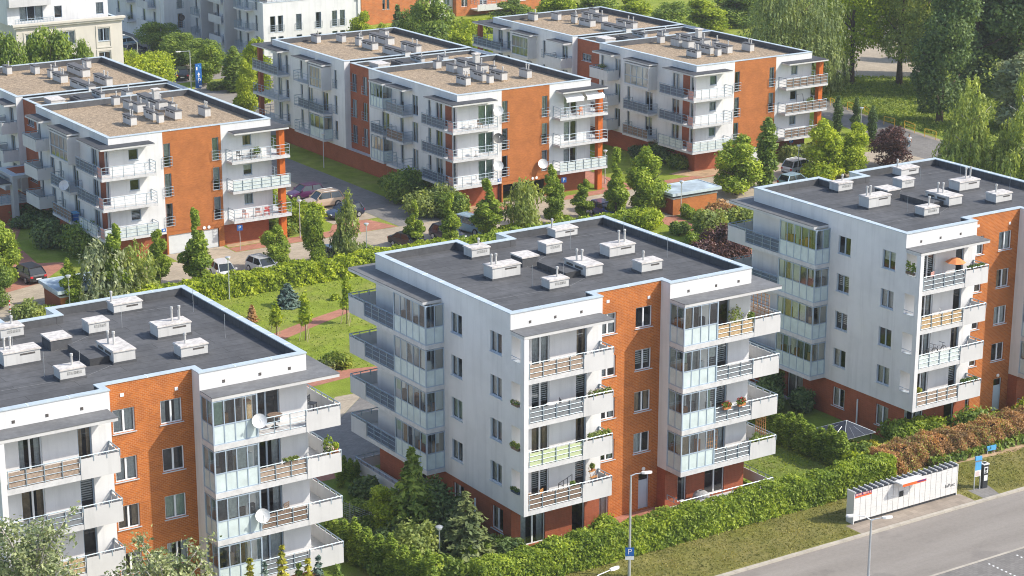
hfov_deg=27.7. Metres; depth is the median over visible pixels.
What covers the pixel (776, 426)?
thuja column
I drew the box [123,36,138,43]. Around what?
parked car
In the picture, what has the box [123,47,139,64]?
globe tree
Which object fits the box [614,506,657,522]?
block path
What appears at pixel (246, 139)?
window
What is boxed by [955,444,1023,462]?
worn soil
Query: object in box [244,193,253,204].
window
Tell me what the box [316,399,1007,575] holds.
garden lawn
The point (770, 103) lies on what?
french window
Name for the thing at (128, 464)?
window
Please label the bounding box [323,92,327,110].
balcony door
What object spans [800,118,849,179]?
maple tree
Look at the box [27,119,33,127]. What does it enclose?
window
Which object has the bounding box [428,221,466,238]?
parked car
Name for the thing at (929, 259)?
balcony window
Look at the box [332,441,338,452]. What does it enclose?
potted plant
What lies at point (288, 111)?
balcony door
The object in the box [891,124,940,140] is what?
park path edge
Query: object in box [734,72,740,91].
french window
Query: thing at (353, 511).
wire fence
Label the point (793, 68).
window
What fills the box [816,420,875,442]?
garden pavilion
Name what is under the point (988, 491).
meter pavement
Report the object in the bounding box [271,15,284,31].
french window
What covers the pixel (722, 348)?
balcony window
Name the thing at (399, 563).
thuja column
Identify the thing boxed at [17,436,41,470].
balcony window
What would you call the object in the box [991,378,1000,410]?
entrance door
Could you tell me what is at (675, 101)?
balcony door
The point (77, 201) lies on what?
balcony door
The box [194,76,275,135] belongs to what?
crossroad
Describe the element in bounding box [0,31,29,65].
broadleaf tree
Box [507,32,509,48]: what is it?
balcony door
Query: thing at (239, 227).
parking sign
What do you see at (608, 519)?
bush
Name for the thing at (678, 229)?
bush
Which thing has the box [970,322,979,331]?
window
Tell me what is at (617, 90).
balcony door
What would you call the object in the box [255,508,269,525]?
satellite dish
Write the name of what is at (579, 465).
balcony door
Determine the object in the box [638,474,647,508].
entrance door
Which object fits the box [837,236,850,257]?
window
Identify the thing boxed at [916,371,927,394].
balcony window
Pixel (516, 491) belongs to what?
flower box
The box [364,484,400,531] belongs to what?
tree
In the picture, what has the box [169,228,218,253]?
garage door
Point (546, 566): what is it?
thuja column
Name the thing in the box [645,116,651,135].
balcony door
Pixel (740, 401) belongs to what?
flower box
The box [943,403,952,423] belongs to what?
terrace door
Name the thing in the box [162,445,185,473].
window
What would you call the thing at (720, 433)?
balcony window
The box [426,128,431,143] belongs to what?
french window
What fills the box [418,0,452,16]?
grey building
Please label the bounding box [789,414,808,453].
thuja column
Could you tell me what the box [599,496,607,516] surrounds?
side door
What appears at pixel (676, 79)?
balcony door
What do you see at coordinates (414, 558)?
thuja column
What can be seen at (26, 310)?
bush
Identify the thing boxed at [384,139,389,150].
balcony door
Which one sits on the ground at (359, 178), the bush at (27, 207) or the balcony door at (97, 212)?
the bush at (27, 207)
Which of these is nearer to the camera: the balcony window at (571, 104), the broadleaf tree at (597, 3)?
the balcony window at (571, 104)
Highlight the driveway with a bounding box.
[272,158,440,225]
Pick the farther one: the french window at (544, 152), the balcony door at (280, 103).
the balcony door at (280, 103)
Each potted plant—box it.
[252,146,261,156]
[321,434,333,454]
[324,444,333,454]
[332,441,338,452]
[589,462,594,470]
[727,304,743,322]
[747,311,754,322]
[917,387,921,394]
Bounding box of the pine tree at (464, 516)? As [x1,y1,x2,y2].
[434,491,496,569]
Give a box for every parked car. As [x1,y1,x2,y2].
[14,261,46,283]
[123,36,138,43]
[123,43,146,51]
[130,48,153,55]
[174,66,188,80]
[209,258,236,274]
[245,253,277,270]
[286,181,322,198]
[303,187,344,205]
[325,200,364,217]
[325,244,336,257]
[387,230,425,245]
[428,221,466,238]
[456,211,482,234]
[589,198,613,213]
[777,172,806,182]
[781,157,814,172]
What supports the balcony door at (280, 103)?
in the apartment block at (379, 102)
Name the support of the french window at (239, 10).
in the white building at (228, 24)
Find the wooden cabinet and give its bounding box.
[243,398,251,419]
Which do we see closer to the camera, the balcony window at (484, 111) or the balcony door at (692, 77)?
the balcony window at (484, 111)
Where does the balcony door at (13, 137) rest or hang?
in the apartment block at (138, 155)
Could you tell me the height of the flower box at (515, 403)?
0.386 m
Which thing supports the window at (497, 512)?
in the apartment block at (462, 346)
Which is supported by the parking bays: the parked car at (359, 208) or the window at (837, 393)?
the parked car at (359, 208)
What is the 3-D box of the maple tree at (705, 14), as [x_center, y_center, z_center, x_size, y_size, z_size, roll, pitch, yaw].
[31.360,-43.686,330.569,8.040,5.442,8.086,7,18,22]
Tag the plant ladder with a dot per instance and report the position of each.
(594, 476)
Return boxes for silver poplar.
[0,500,82,575]
[104,524,221,575]
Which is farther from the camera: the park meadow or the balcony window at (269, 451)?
the park meadow
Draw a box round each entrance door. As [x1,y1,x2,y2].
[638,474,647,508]
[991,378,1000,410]
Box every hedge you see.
[131,237,446,301]
[206,80,226,90]
[352,241,373,248]
[371,15,499,35]
[444,206,645,243]
[468,451,896,575]
[777,141,814,160]
[869,405,1023,476]
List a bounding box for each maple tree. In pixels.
[0,220,22,282]
[191,44,223,82]
[232,57,258,111]
[238,37,273,108]
[259,224,290,263]
[300,207,327,259]
[346,10,371,31]
[374,22,389,28]
[445,18,477,48]
[475,27,492,52]
[535,0,576,12]
[612,0,652,14]
[625,145,670,208]
[684,0,731,30]
[713,133,765,194]
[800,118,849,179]
[837,121,870,173]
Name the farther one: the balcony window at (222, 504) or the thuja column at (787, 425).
the thuja column at (787, 425)
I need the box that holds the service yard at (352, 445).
[309,398,379,461]
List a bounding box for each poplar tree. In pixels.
[908,0,984,123]
[933,0,1023,96]
[978,0,1023,93]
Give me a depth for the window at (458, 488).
137.42 m
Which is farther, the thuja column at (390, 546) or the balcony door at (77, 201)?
the balcony door at (77, 201)
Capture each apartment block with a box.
[0,56,291,258]
[0,285,343,575]
[251,27,607,206]
[348,215,781,545]
[472,6,828,170]
[728,157,1023,437]
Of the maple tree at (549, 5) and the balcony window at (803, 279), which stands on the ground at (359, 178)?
the maple tree at (549, 5)
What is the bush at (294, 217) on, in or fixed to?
on the ground at (359, 178)
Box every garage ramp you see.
[167,246,234,260]
[503,196,547,206]
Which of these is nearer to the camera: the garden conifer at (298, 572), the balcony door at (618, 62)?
the garden conifer at (298, 572)
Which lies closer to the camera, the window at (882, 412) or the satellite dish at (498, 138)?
the window at (882, 412)
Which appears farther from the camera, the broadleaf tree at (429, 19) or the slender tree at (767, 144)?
the broadleaf tree at (429, 19)
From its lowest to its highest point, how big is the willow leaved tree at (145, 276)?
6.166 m
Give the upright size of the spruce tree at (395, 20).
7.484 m
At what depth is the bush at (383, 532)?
131.86 m
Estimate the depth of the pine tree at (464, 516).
129.30 m
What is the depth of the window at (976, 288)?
153.94 m
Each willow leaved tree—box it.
[74,236,140,301]
[119,238,160,293]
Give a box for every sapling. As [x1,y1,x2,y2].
[269,299,284,336]
[296,289,312,341]
[338,275,352,325]
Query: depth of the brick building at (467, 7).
345.87 m
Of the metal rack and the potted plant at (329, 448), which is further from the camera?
the metal rack
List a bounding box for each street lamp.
[65,274,70,303]
[176,51,191,88]
[225,256,229,298]
[297,199,301,237]
[321,132,324,167]
[364,223,368,247]
[435,525,442,548]
[597,566,618,575]
[627,471,651,575]
[679,180,683,215]
[797,144,800,172]
[846,514,892,575]
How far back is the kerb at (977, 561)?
131.11 m
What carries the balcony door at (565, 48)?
in the apartment block at (697, 97)
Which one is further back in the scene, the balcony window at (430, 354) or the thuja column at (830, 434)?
the thuja column at (830, 434)
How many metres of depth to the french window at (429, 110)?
220.30 m
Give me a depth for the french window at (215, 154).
201.27 m
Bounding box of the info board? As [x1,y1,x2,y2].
[973,456,981,489]
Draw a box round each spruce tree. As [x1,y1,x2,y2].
[246,304,259,322]
[276,282,302,309]
[390,4,401,27]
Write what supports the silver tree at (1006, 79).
on the park meadow
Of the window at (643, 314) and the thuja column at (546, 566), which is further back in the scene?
the window at (643, 314)
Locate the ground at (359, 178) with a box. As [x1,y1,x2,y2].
[5,0,1007,571]
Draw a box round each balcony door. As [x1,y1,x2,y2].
[10,107,13,121]
[12,135,15,149]
[51,157,54,173]
[53,187,56,202]
[73,165,78,186]
[75,195,80,216]
[77,427,91,463]
[80,478,94,511]
[83,527,97,560]
[92,148,96,167]
[94,179,98,197]
[96,210,100,227]
[278,53,281,70]
[279,77,282,95]
[279,102,282,119]
[286,55,287,72]
[286,79,288,97]
[287,104,289,121]
[308,87,312,104]
[309,112,313,126]
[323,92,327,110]
[383,112,388,130]
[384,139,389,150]
[401,92,403,110]
[401,118,403,137]
[401,145,403,163]
[405,298,409,319]
[413,95,417,115]
[413,122,417,142]
[413,148,418,169]
[437,103,441,119]
[437,130,442,146]
[437,158,442,174]
[453,107,454,127]
[453,135,455,155]
[454,163,455,182]
[499,30,502,46]
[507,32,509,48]
[563,45,567,58]
[575,460,584,485]
[576,328,585,355]
[576,373,585,400]
[576,417,584,442]
[615,83,619,101]
[615,108,619,126]
[616,59,620,77]
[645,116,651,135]
[646,91,652,110]
[672,124,678,139]
[673,73,679,87]
[673,98,678,113]
[690,129,692,142]
[692,77,693,96]
[782,334,787,351]
[783,297,788,315]
[784,261,790,278]
[786,223,791,233]
[948,365,955,386]
[950,327,957,348]
[952,288,960,310]
[955,248,962,271]
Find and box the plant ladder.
[588,467,597,481]
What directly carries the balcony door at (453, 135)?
in the apartment block at (379, 102)
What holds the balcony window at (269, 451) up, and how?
in the apartment block at (121, 417)
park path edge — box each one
[829,99,890,124]
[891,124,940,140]
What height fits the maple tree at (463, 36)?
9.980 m
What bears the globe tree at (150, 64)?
on the ground at (359, 178)
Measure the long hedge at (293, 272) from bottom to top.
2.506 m
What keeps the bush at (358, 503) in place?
on the garden lawn at (816, 418)
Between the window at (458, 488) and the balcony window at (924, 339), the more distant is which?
the balcony window at (924, 339)
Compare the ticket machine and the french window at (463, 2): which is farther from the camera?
the french window at (463, 2)
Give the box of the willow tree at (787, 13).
[738,0,857,93]
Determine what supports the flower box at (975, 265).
attached to the apartment block at (864, 323)
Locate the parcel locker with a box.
[846,461,958,523]
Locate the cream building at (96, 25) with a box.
[0,0,125,63]
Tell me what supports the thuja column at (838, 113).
on the ground at (359, 178)
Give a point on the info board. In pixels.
(978, 463)
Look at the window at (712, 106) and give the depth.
234.51 m
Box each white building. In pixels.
[107,0,190,34]
[189,0,360,62]
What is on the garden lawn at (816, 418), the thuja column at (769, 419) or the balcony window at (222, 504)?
the thuja column at (769, 419)
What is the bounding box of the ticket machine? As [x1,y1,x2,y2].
[979,461,989,488]
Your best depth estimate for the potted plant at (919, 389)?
149.53 m
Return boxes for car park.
[122,31,225,82]
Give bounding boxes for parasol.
[945,257,965,268]
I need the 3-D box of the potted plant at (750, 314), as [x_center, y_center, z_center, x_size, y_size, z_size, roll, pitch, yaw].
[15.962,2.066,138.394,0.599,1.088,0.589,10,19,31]
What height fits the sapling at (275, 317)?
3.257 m
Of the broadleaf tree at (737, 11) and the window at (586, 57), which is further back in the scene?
the broadleaf tree at (737, 11)
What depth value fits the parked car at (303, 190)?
222.37 m
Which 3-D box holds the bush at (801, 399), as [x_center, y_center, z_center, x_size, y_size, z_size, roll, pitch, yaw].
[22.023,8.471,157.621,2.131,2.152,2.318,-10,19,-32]
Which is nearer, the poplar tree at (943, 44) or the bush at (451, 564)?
the bush at (451, 564)
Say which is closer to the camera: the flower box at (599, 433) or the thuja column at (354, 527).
the thuja column at (354, 527)
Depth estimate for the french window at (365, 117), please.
234.05 m
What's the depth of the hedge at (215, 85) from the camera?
281.92 m
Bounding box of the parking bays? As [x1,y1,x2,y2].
[272,174,376,223]
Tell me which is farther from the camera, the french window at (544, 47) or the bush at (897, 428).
the french window at (544, 47)
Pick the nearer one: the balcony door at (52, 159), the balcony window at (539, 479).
the balcony window at (539, 479)
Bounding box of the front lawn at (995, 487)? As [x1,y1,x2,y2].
[559,447,1023,575]
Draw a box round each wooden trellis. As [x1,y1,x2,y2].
[706,429,717,450]
[750,293,769,318]
[755,416,765,435]
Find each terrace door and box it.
[520,512,543,544]
[572,502,583,529]
[677,476,685,501]
[704,467,722,492]
[788,373,802,395]
[904,410,921,420]
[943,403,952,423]
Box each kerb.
[715,487,1023,575]
[930,546,1023,575]
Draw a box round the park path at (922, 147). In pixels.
[810,75,991,159]
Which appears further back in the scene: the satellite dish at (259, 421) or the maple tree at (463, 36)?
the maple tree at (463, 36)
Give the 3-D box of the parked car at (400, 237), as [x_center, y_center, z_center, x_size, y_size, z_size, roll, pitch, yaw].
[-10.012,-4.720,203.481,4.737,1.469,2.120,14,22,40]
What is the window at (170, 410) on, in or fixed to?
in the apartment block at (121, 417)
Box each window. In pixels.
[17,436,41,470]
[19,5,42,21]
[21,488,45,520]
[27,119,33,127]
[54,5,61,17]
[63,31,74,43]
[96,2,102,13]
[98,28,109,41]
[99,51,109,57]
[112,407,136,435]
[115,455,139,483]
[118,503,141,531]
[121,551,142,575]
[128,149,138,160]
[130,179,138,191]
[131,209,140,221]
[160,397,183,425]
[162,143,172,167]
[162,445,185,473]
[164,173,173,196]
[165,203,175,226]
[165,493,188,520]
[167,539,187,564]
[176,0,183,8]
[177,13,184,27]
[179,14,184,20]
[208,398,241,425]
[210,446,243,472]
[211,137,220,160]
[212,495,237,520]
[213,167,221,190]
[213,196,223,219]
[214,542,246,566]
[236,389,278,424]
[237,10,240,25]
[242,134,250,146]
[243,164,252,175]
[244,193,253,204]
[245,532,283,560]
[253,0,266,9]
[254,438,280,468]
[255,485,281,513]
[270,16,276,32]
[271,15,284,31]
[295,14,301,29]
[315,12,322,27]
[332,10,338,26]
[332,70,337,88]
[333,10,344,25]
[333,95,337,113]
[333,121,337,139]
[350,73,356,91]
[351,99,357,117]
[351,124,357,142]
[361,77,367,95]
[362,103,367,121]
[362,128,368,146]
[420,304,433,327]
[420,349,435,369]
[421,391,434,411]
[421,432,435,453]
[426,100,430,115]
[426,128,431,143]
[427,155,431,170]
[450,312,461,337]
[450,355,462,380]
[450,397,462,422]
[450,439,462,464]
[455,483,463,496]
[461,0,466,6]
[478,104,492,125]
[478,132,492,153]
[479,159,492,180]
[489,330,501,356]
[489,375,501,400]
[489,418,501,443]
[489,461,501,486]
[490,505,503,534]
[501,128,509,149]
[501,156,509,176]
[502,101,509,122]
[531,469,547,495]
[532,335,548,364]
[532,381,548,408]
[532,425,547,452]
[541,40,545,57]
[541,96,548,116]
[541,123,548,144]
[541,150,548,170]
[564,96,575,114]
[564,120,575,140]
[564,147,575,162]
[581,53,590,62]
[600,439,615,462]
[601,397,615,421]
[602,312,617,336]
[602,355,616,378]
[625,111,629,125]
[633,389,651,413]
[633,431,650,454]
[634,347,652,371]
[635,305,652,329]
[673,392,697,412]
[673,434,696,453]
[674,350,698,370]
[676,306,699,327]
[691,299,728,327]
[694,426,724,450]
[695,385,725,410]
[697,343,726,367]
[708,127,715,137]
[709,101,716,111]
[710,76,716,85]
[732,123,739,140]
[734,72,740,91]
[734,97,740,116]
[768,67,775,86]
[768,93,774,111]
[789,116,795,125]
[790,91,795,100]
[791,65,797,75]
[796,340,815,360]
[799,302,816,323]
[800,265,818,286]
[802,227,820,248]
[831,386,844,409]
[832,348,845,369]
[834,311,846,332]
[835,273,848,295]
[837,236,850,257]
[874,404,887,427]
[875,364,888,386]
[877,327,890,349]
[879,288,893,310]
[880,249,895,271]
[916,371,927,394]
[919,333,929,356]
[921,294,931,317]
[923,254,934,278]
[968,360,976,368]
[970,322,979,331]
[973,284,980,293]
[975,236,984,255]
[990,342,1003,362]
[993,305,1005,325]
[995,268,1008,288]
[997,230,1011,251]
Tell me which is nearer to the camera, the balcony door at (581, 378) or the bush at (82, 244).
the balcony door at (581, 378)
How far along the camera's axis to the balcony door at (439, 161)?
220.62 m
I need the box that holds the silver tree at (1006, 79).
[989,52,1023,128]
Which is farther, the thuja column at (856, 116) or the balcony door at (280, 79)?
the thuja column at (856, 116)
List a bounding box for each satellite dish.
[59,180,68,189]
[252,414,266,431]
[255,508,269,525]
[493,106,503,115]
[493,133,503,142]
[494,161,503,169]
[538,159,547,169]
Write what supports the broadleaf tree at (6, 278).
on the ground at (359, 178)
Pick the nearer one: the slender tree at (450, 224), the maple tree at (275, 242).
the maple tree at (275, 242)
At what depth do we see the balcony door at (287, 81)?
248.05 m
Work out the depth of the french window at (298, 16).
300.96 m
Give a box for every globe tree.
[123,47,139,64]
[127,50,178,81]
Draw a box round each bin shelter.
[38,272,107,305]
[654,179,721,214]
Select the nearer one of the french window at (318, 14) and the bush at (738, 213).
the bush at (738, 213)
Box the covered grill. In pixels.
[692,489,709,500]
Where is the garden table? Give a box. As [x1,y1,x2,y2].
[267,412,281,427]
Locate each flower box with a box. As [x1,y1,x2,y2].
[282,455,299,464]
[509,440,519,451]
[510,399,519,407]
[510,485,519,494]
[587,386,611,397]
[587,428,611,440]
[721,400,731,409]
[736,397,746,406]
[749,433,773,442]
[905,260,915,275]
[960,376,977,384]
[967,262,984,269]
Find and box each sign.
[237,225,242,249]
[625,548,633,559]
[987,445,995,453]
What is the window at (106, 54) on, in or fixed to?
in the cream building at (96, 25)
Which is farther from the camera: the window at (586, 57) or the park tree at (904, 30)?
the park tree at (904, 30)
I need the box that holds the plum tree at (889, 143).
[866,125,912,165]
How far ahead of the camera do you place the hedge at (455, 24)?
325.96 m
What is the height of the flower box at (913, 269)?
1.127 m
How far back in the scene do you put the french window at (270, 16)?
298.84 m
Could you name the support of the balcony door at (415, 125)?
in the apartment block at (379, 102)
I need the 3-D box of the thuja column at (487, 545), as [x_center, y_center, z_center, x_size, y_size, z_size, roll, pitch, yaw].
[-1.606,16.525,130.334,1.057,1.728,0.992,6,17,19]
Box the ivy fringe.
[927,431,1023,466]
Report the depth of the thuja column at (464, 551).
129.19 m
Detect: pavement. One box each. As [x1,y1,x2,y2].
[4,223,63,291]
[229,219,396,251]
[564,171,727,199]
[662,215,694,231]
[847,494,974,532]
[969,485,998,497]
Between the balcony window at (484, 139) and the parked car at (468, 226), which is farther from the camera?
the balcony window at (484, 139)
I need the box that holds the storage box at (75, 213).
[69,211,78,220]
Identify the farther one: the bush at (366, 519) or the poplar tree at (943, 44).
the poplar tree at (943, 44)
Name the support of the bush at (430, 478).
on the garden lawn at (816, 418)
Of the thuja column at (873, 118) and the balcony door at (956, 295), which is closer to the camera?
the balcony door at (956, 295)
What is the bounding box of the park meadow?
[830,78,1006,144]
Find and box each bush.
[6,209,46,228]
[8,203,39,216]
[8,296,46,319]
[28,218,74,249]
[38,209,59,222]
[57,218,100,255]
[63,226,106,258]
[269,218,300,235]
[273,188,277,197]
[273,195,299,219]
[278,204,308,232]
[294,200,327,222]
[317,358,336,369]
[320,350,352,369]
[329,294,339,300]
[343,497,368,517]
[347,474,381,500]
[348,518,373,532]
[358,513,384,530]
[363,556,383,575]
[372,524,410,539]
[377,171,395,190]
[379,165,434,203]
[392,516,441,556]
[399,181,458,218]
[420,473,462,527]
[421,474,445,490]
[421,548,444,575]
[430,521,460,556]
[433,190,471,218]
[438,552,470,575]
[481,533,512,549]
[495,537,525,553]
[498,222,521,229]
[553,214,575,222]
[587,512,618,529]
[627,144,648,157]
[628,207,665,230]
[629,204,650,209]
[638,139,675,163]
[665,153,688,169]
[668,220,690,236]
[679,203,689,216]
[685,207,694,219]
[685,231,705,244]
[689,238,716,250]
[690,206,728,235]
[696,223,731,246]
[703,237,751,259]
[705,198,736,217]
[722,206,752,223]
[755,379,785,413]
[757,369,785,393]
[787,386,815,413]
[839,447,869,460]
[848,439,873,454]
[866,439,895,454]
[877,417,915,440]
[906,414,950,434]
[946,404,997,427]
[1011,397,1023,409]
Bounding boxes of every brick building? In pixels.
[360,0,415,24]
[453,0,540,15]
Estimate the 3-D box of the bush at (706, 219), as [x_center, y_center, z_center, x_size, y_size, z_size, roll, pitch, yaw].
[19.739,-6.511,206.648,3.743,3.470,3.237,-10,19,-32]
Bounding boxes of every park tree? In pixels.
[808,0,846,47]
[821,0,893,83]
[840,0,883,22]
[863,0,931,85]
[908,0,937,52]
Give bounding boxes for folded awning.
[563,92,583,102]
[584,90,604,99]
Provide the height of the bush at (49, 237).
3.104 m
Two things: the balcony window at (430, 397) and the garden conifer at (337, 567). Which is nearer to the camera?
the garden conifer at (337, 567)
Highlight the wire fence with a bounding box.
[344,502,371,520]
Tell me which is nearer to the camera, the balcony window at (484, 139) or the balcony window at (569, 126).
the balcony window at (484, 139)
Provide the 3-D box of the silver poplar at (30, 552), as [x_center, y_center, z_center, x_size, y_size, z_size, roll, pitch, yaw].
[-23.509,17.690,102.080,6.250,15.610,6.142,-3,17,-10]
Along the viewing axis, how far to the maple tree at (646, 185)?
215.12 m
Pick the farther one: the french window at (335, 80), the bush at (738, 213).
the french window at (335, 80)
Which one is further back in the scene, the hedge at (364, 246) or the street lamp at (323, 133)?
the street lamp at (323, 133)
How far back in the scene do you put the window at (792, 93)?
241.77 m
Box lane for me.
[0,150,923,321]
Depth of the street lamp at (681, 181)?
214.94 m
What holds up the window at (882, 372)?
in the apartment block at (864, 323)
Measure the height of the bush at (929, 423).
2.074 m
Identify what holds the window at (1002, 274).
in the apartment block at (864, 323)
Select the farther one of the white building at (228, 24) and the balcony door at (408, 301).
the white building at (228, 24)
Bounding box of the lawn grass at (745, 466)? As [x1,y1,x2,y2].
[219,278,823,484]
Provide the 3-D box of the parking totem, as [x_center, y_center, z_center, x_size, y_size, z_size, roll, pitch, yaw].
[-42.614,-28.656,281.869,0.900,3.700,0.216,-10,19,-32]
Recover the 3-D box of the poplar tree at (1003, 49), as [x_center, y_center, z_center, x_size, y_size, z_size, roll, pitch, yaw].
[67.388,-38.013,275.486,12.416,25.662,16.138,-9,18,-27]
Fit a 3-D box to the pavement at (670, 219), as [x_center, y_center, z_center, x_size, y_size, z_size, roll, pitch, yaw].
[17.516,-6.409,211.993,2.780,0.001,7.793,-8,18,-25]
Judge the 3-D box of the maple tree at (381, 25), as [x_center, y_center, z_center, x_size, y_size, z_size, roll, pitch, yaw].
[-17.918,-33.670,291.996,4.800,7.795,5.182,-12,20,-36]
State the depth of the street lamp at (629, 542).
127.49 m
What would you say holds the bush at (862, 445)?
on the garden lawn at (816, 418)
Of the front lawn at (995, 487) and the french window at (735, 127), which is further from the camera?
the french window at (735, 127)
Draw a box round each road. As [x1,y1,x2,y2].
[730,490,1023,575]
[826,16,918,79]
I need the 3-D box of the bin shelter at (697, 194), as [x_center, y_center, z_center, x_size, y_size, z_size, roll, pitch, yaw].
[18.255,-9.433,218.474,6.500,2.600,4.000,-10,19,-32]
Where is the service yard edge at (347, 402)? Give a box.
[332,394,359,417]
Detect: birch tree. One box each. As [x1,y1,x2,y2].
[327,187,361,257]
[500,177,544,227]
[929,68,1023,179]
[935,76,978,165]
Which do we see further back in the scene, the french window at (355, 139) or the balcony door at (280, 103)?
the balcony door at (280, 103)
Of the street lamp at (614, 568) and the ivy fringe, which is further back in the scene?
the ivy fringe
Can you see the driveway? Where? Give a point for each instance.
(379, 206)
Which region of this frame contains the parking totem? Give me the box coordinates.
[195,63,201,89]
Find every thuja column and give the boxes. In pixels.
[322,518,338,536]
[333,518,349,560]
[335,468,344,487]
[341,455,347,478]
[344,517,362,566]
[345,458,355,481]
[354,459,361,476]
[355,526,373,569]
[368,533,384,575]
[380,532,398,575]
[391,544,409,575]
[405,548,422,575]
[419,549,438,575]
[460,542,467,555]
[466,545,476,554]
[480,538,492,555]
[537,558,550,575]
[750,417,764,428]
[760,413,777,433]
[769,413,784,444]
[780,411,796,449]
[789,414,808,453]
[798,423,815,456]
[810,427,825,461]
[819,424,837,464]
[829,430,850,463]
[832,96,843,133]
[849,97,861,132]
[866,105,878,141]
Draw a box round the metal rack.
[558,474,571,489]
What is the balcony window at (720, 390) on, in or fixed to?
in the apartment block at (462, 346)
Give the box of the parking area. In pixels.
[936,548,1023,575]
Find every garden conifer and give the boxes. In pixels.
[244,558,254,575]
[260,561,269,575]
[276,544,289,575]
[294,562,302,575]
[303,558,312,575]
[312,555,323,575]
[333,563,343,575]
[380,446,437,530]
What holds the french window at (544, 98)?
in the apartment block at (379, 102)
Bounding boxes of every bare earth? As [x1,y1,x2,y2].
[226,237,289,246]
[670,168,718,176]
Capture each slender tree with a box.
[58,257,84,303]
[100,223,130,295]
[146,228,172,283]
[176,207,213,278]
[402,199,425,238]
[439,193,462,239]
[468,178,503,232]
[542,164,565,220]
[570,179,594,215]
[602,147,629,211]
[754,117,778,185]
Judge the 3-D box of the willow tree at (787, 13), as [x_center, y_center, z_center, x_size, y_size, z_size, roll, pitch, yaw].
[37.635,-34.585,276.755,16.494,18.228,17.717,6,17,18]
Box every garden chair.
[242,210,248,217]
[283,501,290,510]
[307,394,316,410]
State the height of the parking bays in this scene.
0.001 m
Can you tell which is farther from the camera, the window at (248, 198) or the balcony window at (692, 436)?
the window at (248, 198)
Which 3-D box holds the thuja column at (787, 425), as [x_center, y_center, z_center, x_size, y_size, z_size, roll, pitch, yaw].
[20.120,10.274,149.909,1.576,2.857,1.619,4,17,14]
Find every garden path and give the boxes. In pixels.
[274,309,348,338]
[307,366,376,386]
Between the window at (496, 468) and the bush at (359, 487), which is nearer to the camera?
the window at (496, 468)
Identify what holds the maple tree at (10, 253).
on the pavement at (50, 269)
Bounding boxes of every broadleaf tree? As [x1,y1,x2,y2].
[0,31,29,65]
[0,254,14,306]
[24,39,43,62]
[26,24,76,62]
[75,38,93,58]
[133,21,182,50]
[158,31,193,66]
[184,38,225,69]
[220,45,242,92]
[399,4,420,31]
[407,0,454,39]
[487,0,534,16]
[576,0,619,8]
[649,1,699,26]
[712,0,758,25]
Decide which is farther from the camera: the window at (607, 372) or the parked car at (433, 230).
the parked car at (433, 230)
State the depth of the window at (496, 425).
131.74 m
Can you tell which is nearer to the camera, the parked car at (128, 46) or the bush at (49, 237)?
the bush at (49, 237)

